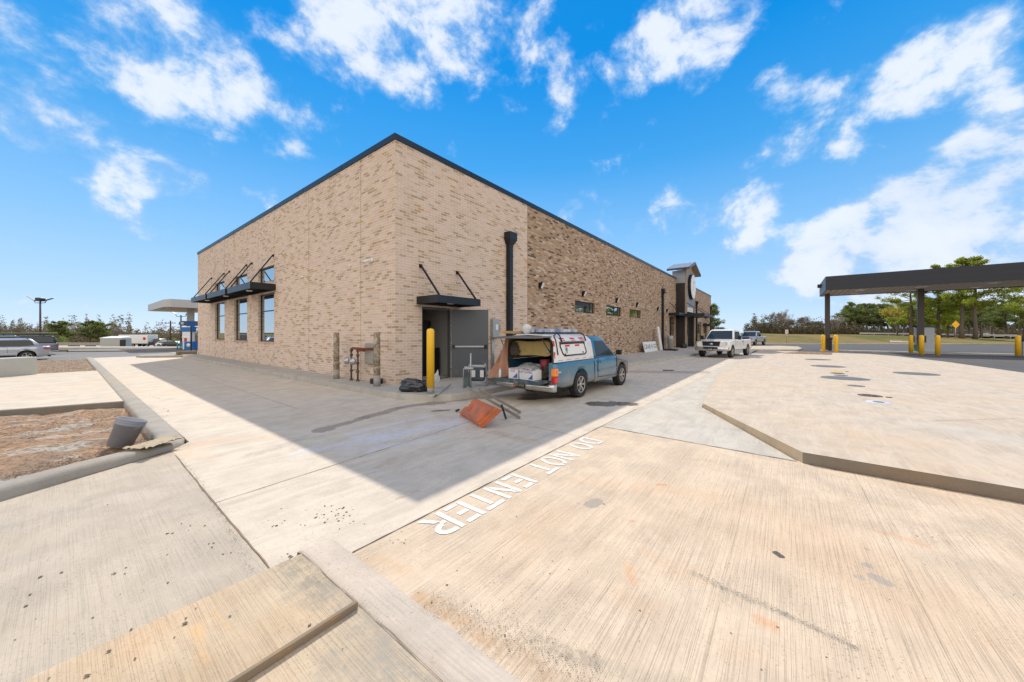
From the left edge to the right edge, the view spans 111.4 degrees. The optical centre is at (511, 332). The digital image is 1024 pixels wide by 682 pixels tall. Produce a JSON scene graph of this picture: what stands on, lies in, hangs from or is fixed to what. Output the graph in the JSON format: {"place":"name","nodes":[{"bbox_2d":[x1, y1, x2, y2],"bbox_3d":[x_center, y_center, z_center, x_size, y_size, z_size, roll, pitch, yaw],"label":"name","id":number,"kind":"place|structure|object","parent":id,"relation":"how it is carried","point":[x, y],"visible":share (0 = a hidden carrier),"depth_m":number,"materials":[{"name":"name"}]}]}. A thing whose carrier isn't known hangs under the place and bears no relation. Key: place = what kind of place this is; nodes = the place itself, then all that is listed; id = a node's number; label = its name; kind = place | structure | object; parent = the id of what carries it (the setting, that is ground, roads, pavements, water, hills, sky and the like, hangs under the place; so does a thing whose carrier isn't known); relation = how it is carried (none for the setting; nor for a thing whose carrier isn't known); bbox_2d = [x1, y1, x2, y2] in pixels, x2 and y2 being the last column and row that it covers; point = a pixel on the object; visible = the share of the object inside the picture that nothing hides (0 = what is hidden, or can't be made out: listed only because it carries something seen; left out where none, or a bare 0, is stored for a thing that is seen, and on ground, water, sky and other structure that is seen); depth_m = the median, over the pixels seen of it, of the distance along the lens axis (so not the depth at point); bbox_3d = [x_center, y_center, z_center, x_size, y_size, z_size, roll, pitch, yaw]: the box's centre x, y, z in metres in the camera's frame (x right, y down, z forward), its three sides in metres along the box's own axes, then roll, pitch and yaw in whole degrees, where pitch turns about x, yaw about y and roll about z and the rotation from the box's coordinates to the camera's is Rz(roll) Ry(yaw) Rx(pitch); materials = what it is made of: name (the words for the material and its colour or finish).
{"place":"outdoors","nodes":[
{"label":"outdoors","id":0,"kind":"place"},
{"bbox_2d":[0,371,122,409],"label":"parking slab","id":1,"kind":"structure","parent":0,"point":[49,389],"depth_m":9.71,"materials":[{"name":"concrete"}]},
{"bbox_2d":[0,357,36,376],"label":"concrete block","id":2,"kind":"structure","parent":1,"relation":"on","point":[15,366],"depth_m":13.06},
{"bbox_2d":[0,401,124,415],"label":"parking slab lip","id":3,"kind":"object","parent":1,"relation":"on","point":[56,409],"visible":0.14,"depth_m":7.53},
{"bbox_2d":[35,348,197,360],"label":"asphalt lot","id":4,"kind":"structure","parent":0,"point":[67,355],"depth_m":32.35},
{"bbox_2d":[0,337,51,357],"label":"car","id":5,"kind":"object","parent":4,"relation":"on","point":[18,347],"visible":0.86,"depth_m":24.23,"materials":[{"name":"silver metal"}]},
{"bbox_2d":[0,335,67,351],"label":"pickup truck","id":6,"kind":"object","parent":4,"relation":"on","point":[46,340],"visible":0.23,"depth_m":30.36,"materials":[{"name":"grey paint"}]},
{"bbox_2d":[0,333,57,334],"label":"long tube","id":7,"kind":"object","parent":6,"relation":"on","point":[28,333],"visible":1,"depth_m":30.34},
{"bbox_2d":[0,357,184,500],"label":"planting kerb","id":8,"kind":"structure","parent":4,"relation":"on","point":[157,426],"depth_m":4.31,"materials":[{"name":"concrete"}]},
{"bbox_2d":[37,359,94,373],"bbox_3d":[-25.767,1.651,14.376,11.878,0.042,11.000,0,0,38],"label":"mulch bed","id":9,"kind":"object","parent":8,"relation":"in","point":[56,366],"visible":0.56,"depth_m":17.20,"materials":[{"name":"soil"}]},
{"bbox_2d":[0,408,150,481],"bbox_3d":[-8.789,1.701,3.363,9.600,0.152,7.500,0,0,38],"label":"earth bed","id":10,"kind":"object","parent":8,"relation":"in","point":[18,454],"visible":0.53,"depth_m":5.52,"materials":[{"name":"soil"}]},
{"bbox_2d":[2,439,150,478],"bbox_3d":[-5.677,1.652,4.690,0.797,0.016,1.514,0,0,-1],"label":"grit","id":11,"kind":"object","parent":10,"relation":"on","point":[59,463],"visible":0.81,"depth_m":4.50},
{"bbox_2d":[106,416,147,447],"bbox_3d":[-5.768,1.487,5.213,0.364,0.400,0.348,13,-15,0],"label":"bucket","id":12,"kind":"object","parent":10,"relation":"on","point":[125,431],"visible":0.97,"depth_m":5.12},
{"bbox_2d":[122,436,184,448],"bbox_3d":[-4.772,1.456,4.671,0.332,0.039,0.541,0,0,1],"label":"cloth","id":13,"kind":"object","parent":8,"relation":"on","point":[156,442],"visible":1,"depth_m":4.64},
{"bbox_2d":[51,350,196,351],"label":"lot kerb","id":14,"kind":"structure","parent":4,"relation":"on","point":[123,351],"depth_m":35.81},
{"bbox_2d":[148,299,197,326],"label":"fuel canopy","id":15,"kind":"object","parent":4,"relation":"on","point":[189,307],"visible":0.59,"depth_m":40.59,"materials":[{"name":"white metal"}]},
{"bbox_2d":[181,327,195,348],"bbox_3d":[-36.639,0.575,39.500,1.250,2.550,0.700,0,0,0],"label":"fuel pump","id":16,"kind":"object","parent":4,"relation":"on","point":[185,331],"visible":0.57,"depth_m":39.20,"materials":[{"name":"white paint"}]},
{"bbox_2d":[185,341,197,349],"bbox_3d":[-34.438,1.375,37.489,0.900,0.950,0.821,0,0,0],"label":"trash bin","id":17,"kind":"object","parent":4,"relation":"on","point":[194,345],"visible":0.74,"depth_m":37.17,"materials":[{"name":"white paint"}]},
{"bbox_2d":[58,346,179,349],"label":"lane strip","id":18,"kind":"object","parent":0,"point":[86,347],"depth_m":44.83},
{"bbox_2d":[0,451,267,681],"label":"pavement","id":19,"kind":"structure","parent":0,"point":[156,494],"depth_m":2.48,"materials":[{"name":"concrete"}]},
{"bbox_2d":[177,457,269,567],"bbox_3d":[-3.036,1.596,3.474,3.540,0.001,0.022,0,0,39],"label":"pavement joint","id":20,"kind":"object","parent":19,"relation":"on","point":[241,534],"visible":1,"depth_m":2.89,"materials":[{"name":"concrete"}]},
{"bbox_2d":[136,353,181,357],"bbox_3d":[-23.838,1.685,23.427,3.968,0.430,1.850,0,0,38],"label":"sidewalk nose","id":21,"kind":"object","parent":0,"point":[167,355],"visible":0.47,"depth_m":22.80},
{"bbox_2d":[21,554,439,681],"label":"ramp walk","id":22,"kind":"structure","parent":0,"point":[273,608],"depth_m":1.73,"materials":[{"name":"concrete"}]},
{"bbox_2d":[227,600,357,681],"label":"timber batten","id":23,"kind":"object","parent":22,"relation":"on","point":[270,659],"visible":1,"depth_m":1.70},
{"bbox_2d":[94,349,749,567],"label":"drive","id":24,"kind":"structure","parent":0,"point":[244,437],"depth_m":5.25,"materials":[{"name":"concrete"}]},
{"bbox_2d":[297,540,519,681],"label":"ramp strip","id":25,"kind":"object","parent":24,"relation":"on","point":[442,651],"visible":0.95,"depth_m":1.89,"materials":[{"name":"concrete"}]},
{"bbox_2d":[300,551,442,681],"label":"ramp crack","id":26,"kind":"object","parent":25,"relation":"on","point":[377,620],"visible":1,"depth_m":1.81,"materials":[{"name":"concrete"}]},
{"bbox_2d":[455,386,520,427],"bbox_3d":[-0.491,1.369,6.686,1.692,0.464,1.338,0,0,38],"label":"wheelbarrow","id":27,"kind":"object","parent":24,"relation":"on","point":[480,413],"visible":1,"depth_m":6.26,"materials":[{"name":"orange metal"}]},
{"bbox_2d":[489,332,627,396],"bbox_3d":[1.660,0.791,9.915,2.040,1.618,5.298,0,0,39],"label":"pickup truck","id":28,"kind":"object","parent":24,"relation":"on","point":[578,363],"visible":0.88,"depth_m":8.66,"materials":[{"name":"blue paint"}]},
{"bbox_2d":[487,338,508,377],"bbox_3d":[-0.271,0.610,8.372,0.642,0.959,0.257,0,0,-41],"label":"paper sheet","id":29,"kind":"object","parent":28,"relation":"on","point":[501,362],"visible":0.93,"depth_m":8.44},
{"bbox_2d":[510,342,520,356],"bbox_3d":[0.091,0.415,8.697,0.317,0.393,0.155,0,0,39],"label":"tool belt","id":30,"kind":"object","parent":28,"relation":"hanging from","point":[515,351],"visible":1,"depth_m":8.65,"materials":[{"name":"leather"}]},
{"bbox_2d":[509,367,523,378],"bbox_3d":[0.105,0.944,8.263,0.270,0.237,0.264,0,0,35],"label":"carton","id":31,"kind":"object","parent":28,"relation":"on","point":[514,372],"visible":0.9,"depth_m":8.16,"materials":[{"name":"white"}]},
{"bbox_2d":[519,368,540,380],"bbox_3d":[0.415,0.946,8.014,0.284,0.234,0.442,0,0,-45],"label":"carton","id":32,"kind":"object","parent":28,"relation":"on","point":[530,374],"visible":1,"depth_m":7.88,"materials":[{"name":"white"}]},
{"bbox_2d":[515,339,551,355],"bbox_3d":[0.728,0.370,8.738,1.136,0.422,0.840,0,0,39],"label":"foam pad","id":33,"kind":"object","parent":28,"relation":"hanging from","point":[536,347],"visible":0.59,"depth_m":8.37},
{"bbox_2d":[541,360,551,379],"bbox_3d":[0.998,0.862,8.360,0.561,0.426,1.214,0,0,39],"label":"tool heap","id":34,"kind":"object","parent":28,"relation":"in","point":[545,373],"visible":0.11,"depth_m":8.03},
{"bbox_2d":[531,329,576,331],"bbox_3d":[1.124,-0.060,9.003,0.240,0.085,1.850,0,0,39],"label":"folded ladder","id":35,"kind":"object","parent":28,"relation":"on","point":[553,330],"visible":0.99,"depth_m":8.72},
{"bbox_2d":[695,329,750,357],"bbox_3d":[14.922,0.669,24.504,5.998,1.862,2.490,0,0,-43],"label":"pickup truck","id":36,"kind":"object","parent":24,"relation":"on","point":[729,341],"visible":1,"depth_m":23.31,"materials":[{"name":"white paint"}]},
{"bbox_2d":[170,345,714,401],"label":"sidewalk","id":37,"kind":"structure","parent":0,"point":[454,390],"depth_m":10.88,"materials":[{"name":"concrete"}]},
{"bbox_2d":[333,332,339,378],"bbox_3d":[-5.562,0.715,11.061,0.181,1.470,0.184,0,0,38],"label":"guard post","id":38,"kind":"object","parent":37,"relation":"on","point":[336,368],"visible":1,"depth_m":11.00,"materials":[{"name":"concrete"}]},
{"bbox_2d":[343,347,373,381],"bbox_3d":[-4.606,0.945,10.431,1.274,1.031,0.310,0,0,26],"label":"gas meter","id":39,"kind":"object","parent":37,"relation":"on","point":[352,361],"visible":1,"depth_m":10.45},
{"bbox_2d":[373,332,380,386],"bbox_3d":[-3.676,0.715,9.503,0.181,1.470,0.184,0,0,38],"label":"guard post","id":40,"kind":"object","parent":37,"relation":"on","point":[376,375],"visible":1,"depth_m":9.43,"materials":[{"name":"concrete"}]},
{"bbox_2d":[399,378,426,391],"bbox_3d":[-2.433,1.287,8.688,0.728,0.327,0.456,0,0,-4],"label":"garbage bag","id":41,"kind":"object","parent":37,"relation":"on","point":[412,385],"visible":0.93,"depth_m":8.55,"materials":[{"name":"black plastic"}]},
{"bbox_2d":[427,328,433,393],"bbox_3d":[-1.961,0.665,8.399,0.184,1.570,0.184,0,0,38],"label":"bollard","id":42,"kind":"object","parent":37,"relation":"on","point":[430,360],"visible":1,"depth_m":8.32,"materials":[{"name":"metal"}]},
{"bbox_2d":[463,353,473,387],"bbox_3d":[-1.144,0.990,9.144,0.284,0.920,0.130,0,0,0],"label":"hand truck","id":43,"kind":"object","parent":37,"relation":"on","point":[470,367],"visible":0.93,"depth_m":9.15,"materials":[{"name":"grey metal"}]},
{"bbox_2d":[468,364,486,385],"bbox_3d":[-0.939,1.136,9.510,0.508,0.628,0.066,0,0,0],"label":"generator","id":44,"kind":"object","parent":37,"relation":"on","point":[478,372],"visible":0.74,"depth_m":9.48,"materials":[{"name":"black metal"}]},
{"bbox_2d":[642,341,657,352],"bbox_3d":[10.784,1.062,27.182,0.232,0.786,3.250,0,0,38],"label":"store sign","id":45,"kind":"object","parent":37,"relation":"on","point":[651,346],"visible":1,"depth_m":27.03,"materials":[{"name":"white paint"}]},
{"bbox_2d":[191,133,714,384],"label":"store building","id":46,"kind":"structure","parent":0,"point":[400,244],"depth_m":13.08,"materials":[{"name":"brick"}]},
{"bbox_2d":[217,302,224,339],"bbox_3d":[-17.355,-0.710,20.908,2.090,2.220,0.060,0,0,38],"label":"window","id":47,"kind":"structure","parent":46,"relation":"in","point":[220,306],"depth_m":21.00,"materials":[{"name":"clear glass"}]},
{"bbox_2d":[236,298,246,340],"bbox_3d":[-14.203,-0.710,18.453,2.180,2.220,0.060,0,0,38],"label":"window","id":48,"kind":"structure","parent":46,"relation":"in","point":[241,304],"depth_m":18.63,"materials":[{"name":"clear glass"}]},
{"bbox_2d":[261,293,273,341],"bbox_3d":[-11.226,-0.710,16.132,2.030,2.220,0.060,0,0,38],"label":"window","id":49,"kind":"structure","parent":46,"relation":"in","point":[267,300],"depth_m":16.25,"materials":[{"name":"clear glass"}]},
{"bbox_2d":[261,266,273,282],"bbox_3d":[-11.226,-2.675,16.132,2.030,0.690,0.060,0,0,38],"label":"window","id":50,"kind":"structure","parent":46,"relation":"in","point":[267,274],"depth_m":16.25,"materials":[{"name":"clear glass"}]},
{"bbox_2d":[365,343,373,364],"bbox_3d":[-4.211,0.620,10.419,0.520,0.620,0.127,0,0,38],"label":"meter panel","id":51,"kind":"object","parent":46,"relation":"attached to","point":[369,356],"visible":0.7,"depth_m":10.35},
{"bbox_2d":[365,345,372,362],"bbox_3d":[-4.248,0.620,10.372,0.440,0.540,0.008,0,0,38],"label":"door","id":52,"kind":"structure","parent":51,"relation":"in","point":[368,353],"depth_m":10.37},
{"bbox_2d":[451,310,487,376],"bbox_3d":[-1.387,0.339,11.388,1.226,2.198,0.107,0,0,0],"label":"door","id":53,"kind":"structure","parent":46,"relation":"in","point":[469,327],"depth_m":11.40,"materials":[{"name":"paint"}]},
{"bbox_2d":[575,301,592,313],"bbox_3d":[3.928,-1.400,19.219,0.060,0.600,2.440,0,0,38],"label":"window","id":54,"kind":"structure","parent":46,"relation":"in","point":[583,307],"depth_m":19.23,"materials":[{"name":"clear glass"}]},
{"bbox_2d":[606,306,619,315],"bbox_3d":[6.442,-1.400,22.445,0.060,0.600,2.580,0,0,38],"label":"window","id":55,"kind":"structure","parent":46,"relation":"in","point":[613,311],"depth_m":22.48,"materials":[{"name":"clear glass"}]},
{"bbox_2d":[0,0,1023,332],"label":"sky","id":56,"kind":"structure","parent":0,"point":[776,148],"materials":[{"name":"blue"}]},
{"bbox_2d":[76,333,1014,343],"bbox_3d":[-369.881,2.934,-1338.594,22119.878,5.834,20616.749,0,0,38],"label":"ground","id":57,"kind":"structure","parent":0,"point":[806,338],"depth_m":56.56,"materials":[{"name":"green plant"}]},
{"bbox_2d":[27,296,53,332],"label":"street lamp","id":58,"kind":"object","parent":57,"relation":"on","point":[40,300],"visible":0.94,"depth_m":55.93,"materials":[{"name":"black metal"}]},
{"bbox_2d":[45,321,76,339],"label":"pine tree","id":59,"kind":"object","parent":57,"relation":"on","point":[56,328],"visible":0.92,"depth_m":138.97,"materials":[{"name":"green plant"}]},
{"bbox_2d":[58,342,99,344],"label":"road barrier","id":60,"kind":"object","parent":57,"relation":"on","point":[78,343],"visible":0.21,"depth_m":91.75,"materials":[{"name":"concrete"}]},
{"bbox_2d":[74,320,101,341],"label":"pine tree","id":61,"kind":"object","parent":57,"relation":"on","point":[86,323],"visible":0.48,"depth_m":141.06,"materials":[{"name":"green plant"}]},
{"bbox_2d":[81,322,114,341],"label":"pine tree","id":62,"kind":"object","parent":57,"relation":"on","point":[98,328],"visible":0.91,"depth_m":139.29,"materials":[{"name":"green plant"}]},
{"bbox_2d":[0,314,197,341],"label":"distant woods","id":63,"kind":"object","parent":57,"relation":"on","point":[129,329],"visible":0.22,"depth_m":173.56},
{"bbox_2d":[711,303,725,329],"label":"pine tree","id":64,"kind":"object","parent":57,"relation":"on","point":[715,312],"visible":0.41,"depth_m":71.31,"materials":[{"name":"green plant"}]},
{"bbox_2d":[763,312,786,323],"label":"bare tree","id":65,"kind":"object","parent":57,"relation":"on","point":[780,317],"visible":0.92,"depth_m":104.37,"materials":[{"name":"grey plant"}]},
{"bbox_2d":[837,301,866,325],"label":"pine tree","id":66,"kind":"object","parent":57,"relation":"on","point":[850,306],"visible":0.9,"depth_m":109.20,"materials":[{"name":"green plant"}]},
{"bbox_2d":[851,303,879,328],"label":"pine tree","id":67,"kind":"object","parent":57,"relation":"on","point":[868,311],"visible":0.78,"depth_m":108.88,"materials":[{"name":"green plant"}]},
{"bbox_2d":[867,303,889,329],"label":"pine tree","id":68,"kind":"object","parent":57,"relation":"on","point":[877,316],"visible":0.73,"depth_m":110.12,"materials":[{"name":"green plant"}]},
{"bbox_2d":[743,313,1022,337],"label":"scrub","id":69,"kind":"object","parent":57,"relation":"on","point":[778,328],"visible":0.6,"depth_m":99.98,"materials":[{"name":"plant"}]},
{"bbox_2d":[879,305,905,335],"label":"autumn tree","id":70,"kind":"object","parent":57,"relation":"on","point":[890,312],"visible":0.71,"depth_m":74.02,"materials":[{"name":"yellow plant"}]},
{"bbox_2d":[874,291,943,335],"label":"pine tree","id":71,"kind":"object","parent":57,"relation":"on","point":[909,318],"visible":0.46,"depth_m":67.99,"materials":[{"name":"green plant"}]},
{"bbox_2d":[860,332,1014,337],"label":"guard rail","id":72,"kind":"object","parent":57,"relation":"on","point":[994,335],"visible":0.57,"depth_m":87.25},
{"bbox_2d":[906,264,977,337],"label":"pine tree","id":73,"kind":"object","parent":57,"relation":"on","point":[947,319],"visible":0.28,"depth_m":65.59,"materials":[{"name":"green plant"}]},
{"bbox_2d":[932,309,959,337],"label":"pine tree","id":74,"kind":"object","parent":57,"relation":"on","point":[948,326],"visible":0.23,"depth_m":69.90,"materials":[{"name":"green plant"}]},
{"bbox_2d":[932,256,995,338],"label":"pine tree","id":75,"kind":"object","parent":57,"relation":"on","point":[963,295],"visible":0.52,"depth_m":60.86,"materials":[{"name":"green plant"}]},
{"bbox_2d":[943,299,984,336],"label":"pine tree","id":76,"kind":"object","parent":57,"relation":"on","point":[969,316],"visible":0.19,"depth_m":80.57,"materials":[{"name":"green plant"}]},
{"bbox_2d":[942,255,1020,338],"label":"pine tree","id":77,"kind":"object","parent":57,"relation":"on","point":[976,302],"visible":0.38,"depth_m":59.68,"materials":[{"name":"green plant"}]},
{"bbox_2d":[967,302,996,337],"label":"pine tree","id":78,"kind":"object","parent":57,"relation":"on","point":[987,309],"visible":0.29,"depth_m":83.79,"materials":[{"name":"green plant"}]},
{"bbox_2d":[982,300,1016,338],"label":"pine tree","id":79,"kind":"object","parent":57,"relation":"on","point":[1000,320],"visible":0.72,"depth_m":86.13,"materials":[{"name":"green plant"}]},
{"bbox_2d":[984,300,1015,337],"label":"pine tree","id":80,"kind":"object","parent":57,"relation":"on","point":[1009,316],"visible":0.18,"depth_m":91.35,"materials":[{"name":"green plant"}]},
{"bbox_2d":[994,287,1023,338],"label":"pine tree","id":81,"kind":"object","parent":57,"relation":"on","point":[1012,305],"visible":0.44,"depth_m":58.10,"materials":[{"name":"green plant"}]},
{"bbox_2d":[1004,296,1023,338],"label":"pine tree","id":82,"kind":"object","parent":57,"relation":"on","point":[1020,321],"visible":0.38,"depth_m":81.80,"materials":[{"name":"green plant"}]},
{"bbox_2d":[353,427,1023,681],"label":"foreground pavement","id":83,"kind":"structure","parent":0,"point":[657,496],"depth_m":2.35,"materials":[{"name":"concrete"}]},
{"bbox_2d":[353,416,620,551],"bbox_3d":[0.722,1.596,4.946,0.030,0.001,6.110,0,0,38],"label":"pavement joint","id":84,"kind":"object","parent":83,"relation":"on","point":[472,491],"visible":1,"depth_m":3.47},
{"bbox_2d":[417,437,603,533],"bbox_3d":[0.282,1.595,4.043,0.345,0.001,3.075,0,0,38],"label":"stencil lettering","id":85,"kind":"object","parent":83,"relation":"on","point":[442,522],"visible":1,"depth_m":3.41,"materials":[{"name":"paint"}]},
{"bbox_2d":[424,591,605,681],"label":"grit","id":86,"kind":"object","parent":83,"relation":"on","point":[517,638],"visible":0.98,"depth_m":1.81,"materials":[{"name":"brown stone"}]},
{"bbox_2d":[450,503,1014,681],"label":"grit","id":87,"kind":"object","parent":83,"relation":"on","point":[728,587],"visible":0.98,"depth_m":2.17,"materials":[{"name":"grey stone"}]},
{"bbox_2d":[693,571,855,648],"bbox_3d":[1.484,1.594,2.052,0.120,0.005,0.789,0,0,-45],"label":"grit","id":88,"kind":"object","parent":83,"relation":"on","point":[773,610],"visible":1,"depth_m":2.01,"materials":[{"name":"grey stone"}]},
{"bbox_2d":[810,464,1022,502],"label":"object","id":89,"kind":"structure","parent":83,"relation":"on","point":[915,483],"depth_m":3.70,"materials":[{"name":"concrete"}]},
{"bbox_2d":[601,351,797,461],"bbox_3d":[13.711,1.759,19.489,2.610,0.322,36.400,0,0,38],"label":"corner patch","id":90,"kind":"object","parent":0,"point":[681,413],"visible":0.42,"depth_m":6.16,"materials":[{"name":"concrete"}]},
{"bbox_2d":[703,350,1023,502],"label":"raised slab","id":91,"kind":"structure","parent":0,"point":[956,426],"depth_m":6.36,"materials":[{"name":"concrete"}]},
{"bbox_2d":[787,352,831,354],"bbox_3d":[23.320,1.718,26.812,3.708,0.365,2.903,0,0,-33],"label":"gravel patch","id":92,"kind":"object","parent":91,"relation":"on","point":[825,353],"visible":0.36,"depth_m":26.43,"materials":[{"name":"stone"}]},
{"bbox_2d":[821,376,869,380],"bbox_3d":[11.321,1.541,11.872,1.243,0.030,1.243,0,0,38],"label":"tank lid","id":93,"kind":"object","parent":91,"relation":"on","point":[846,378],"visible":0.96,"depth_m":11.75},
{"bbox_2d":[893,372,938,375],"bbox_3d":[15.159,1.526,13.095,1.190,0.030,1.190,0,0,38],"label":"tank lid","id":94,"kind":"object","parent":91,"relation":"on","point":[918,373],"visible":0.96,"depth_m":13.07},
{"bbox_2d":[748,344,1023,372],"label":"asphalt lane","id":95,"kind":"structure","parent":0,"point":[1013,363],"depth_m":28.85,"materials":[{"name":"asphalt"}]},
{"bbox_2d":[742,331,766,345],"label":"pickup truck","id":96,"kind":"object","parent":95,"relation":"on","point":[755,337],"visible":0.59,"depth_m":45.64,"materials":[{"name":"silver metal"}]},
{"bbox_2d":[750,346,801,350],"bbox_3d":[26.831,1.690,35.805,4.527,0.420,12.647,0,0,38],"label":"island nose","id":97,"kind":"object","parent":95,"relation":"on","point":[777,348],"visible":0.64,"depth_m":33.33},
{"bbox_2d":[751,343,970,343],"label":"lane kerb","id":98,"kind":"structure","parent":95,"relation":"on","point":[856,343],"depth_m":50.20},
{"bbox_2d":[820,349,1014,355],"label":"pump island","id":99,"kind":"structure","parent":95,"relation":"on","point":[1000,354],"depth_m":26.99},
{"bbox_2d":[817,262,1023,351],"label":"fuel canopy","id":100,"kind":"object","parent":99,"relation":"on","point":[988,276],"visible":0.88,"depth_m":25.94,"materials":[{"name":"black metal"}]},
{"bbox_2d":[919,335,923,354],"bbox_3d":[28.241,0.820,24.069,0.250,1.380,0.250,0,0,38],"label":"bollard","id":101,"kind":"object","parent":99,"relation":"on","point":[921,344],"visible":1,"depth_m":23.99,"materials":[{"name":"metal"}]},
{"bbox_2d":[912,326,935,351],"bbox_3d":[33.055,0.465,27.994,1.400,2.070,0.860,0,0,-8],"label":"fuel pump","id":102,"kind":"object","parent":99,"relation":"on","point":[929,338],"visible":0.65,"depth_m":27.72,"materials":[{"name":"white metal"}]},
{"bbox_2d":[935,335,940,354],"bbox_3d":[29.028,0.820,23.796,0.250,1.380,0.250,0,0,38],"label":"bollard","id":103,"kind":"object","parent":99,"relation":"on","point":[937,344],"visible":1,"depth_m":23.73,"materials":[{"name":"metal"}]},
{"bbox_2d":[1015,335,1020,355],"bbox_3d":[33.363,0.820,23.011,0.250,1.380,0.250,0,0,38],"label":"bollard","id":104,"kind":"object","parent":99,"relation":"on","point":[1017,345],"visible":1,"depth_m":22.95,"materials":[{"name":"metal"}]},
{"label":"far left road","id":105,"kind":"structure","parent":0,"visible":0},
{"bbox_2d":[100,336,131,345],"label":"site shed","id":106,"kind":"structure","parent":105,"relation":"on","point":[115,341],"depth_m":73.00,"materials":[{"name":"white paint"}]},
{"bbox_2d":[118,335,157,345],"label":"cargo trailer","id":107,"kind":"object","parent":105,"relation":"on","point":[139,340],"visible":0.48,"depth_m":78.80,"materials":[{"name":"white paint"}]},
{"bbox_3d":[0.430,0.924,8.851,0.828,0.302,1.028,0,0,39],"label":"tarp heap","id":108,"kind":"object","parent":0,"visible":0},
{"bbox_2d":[517,362,540,369],"bbox_3d":[0.471,0.808,8.522,0.742,0.184,0.605,0,0,39],"label":"bag","id":109,"kind":"object","parent":108,"relation":"on","point":[530,365],"visible":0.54,"depth_m":8.35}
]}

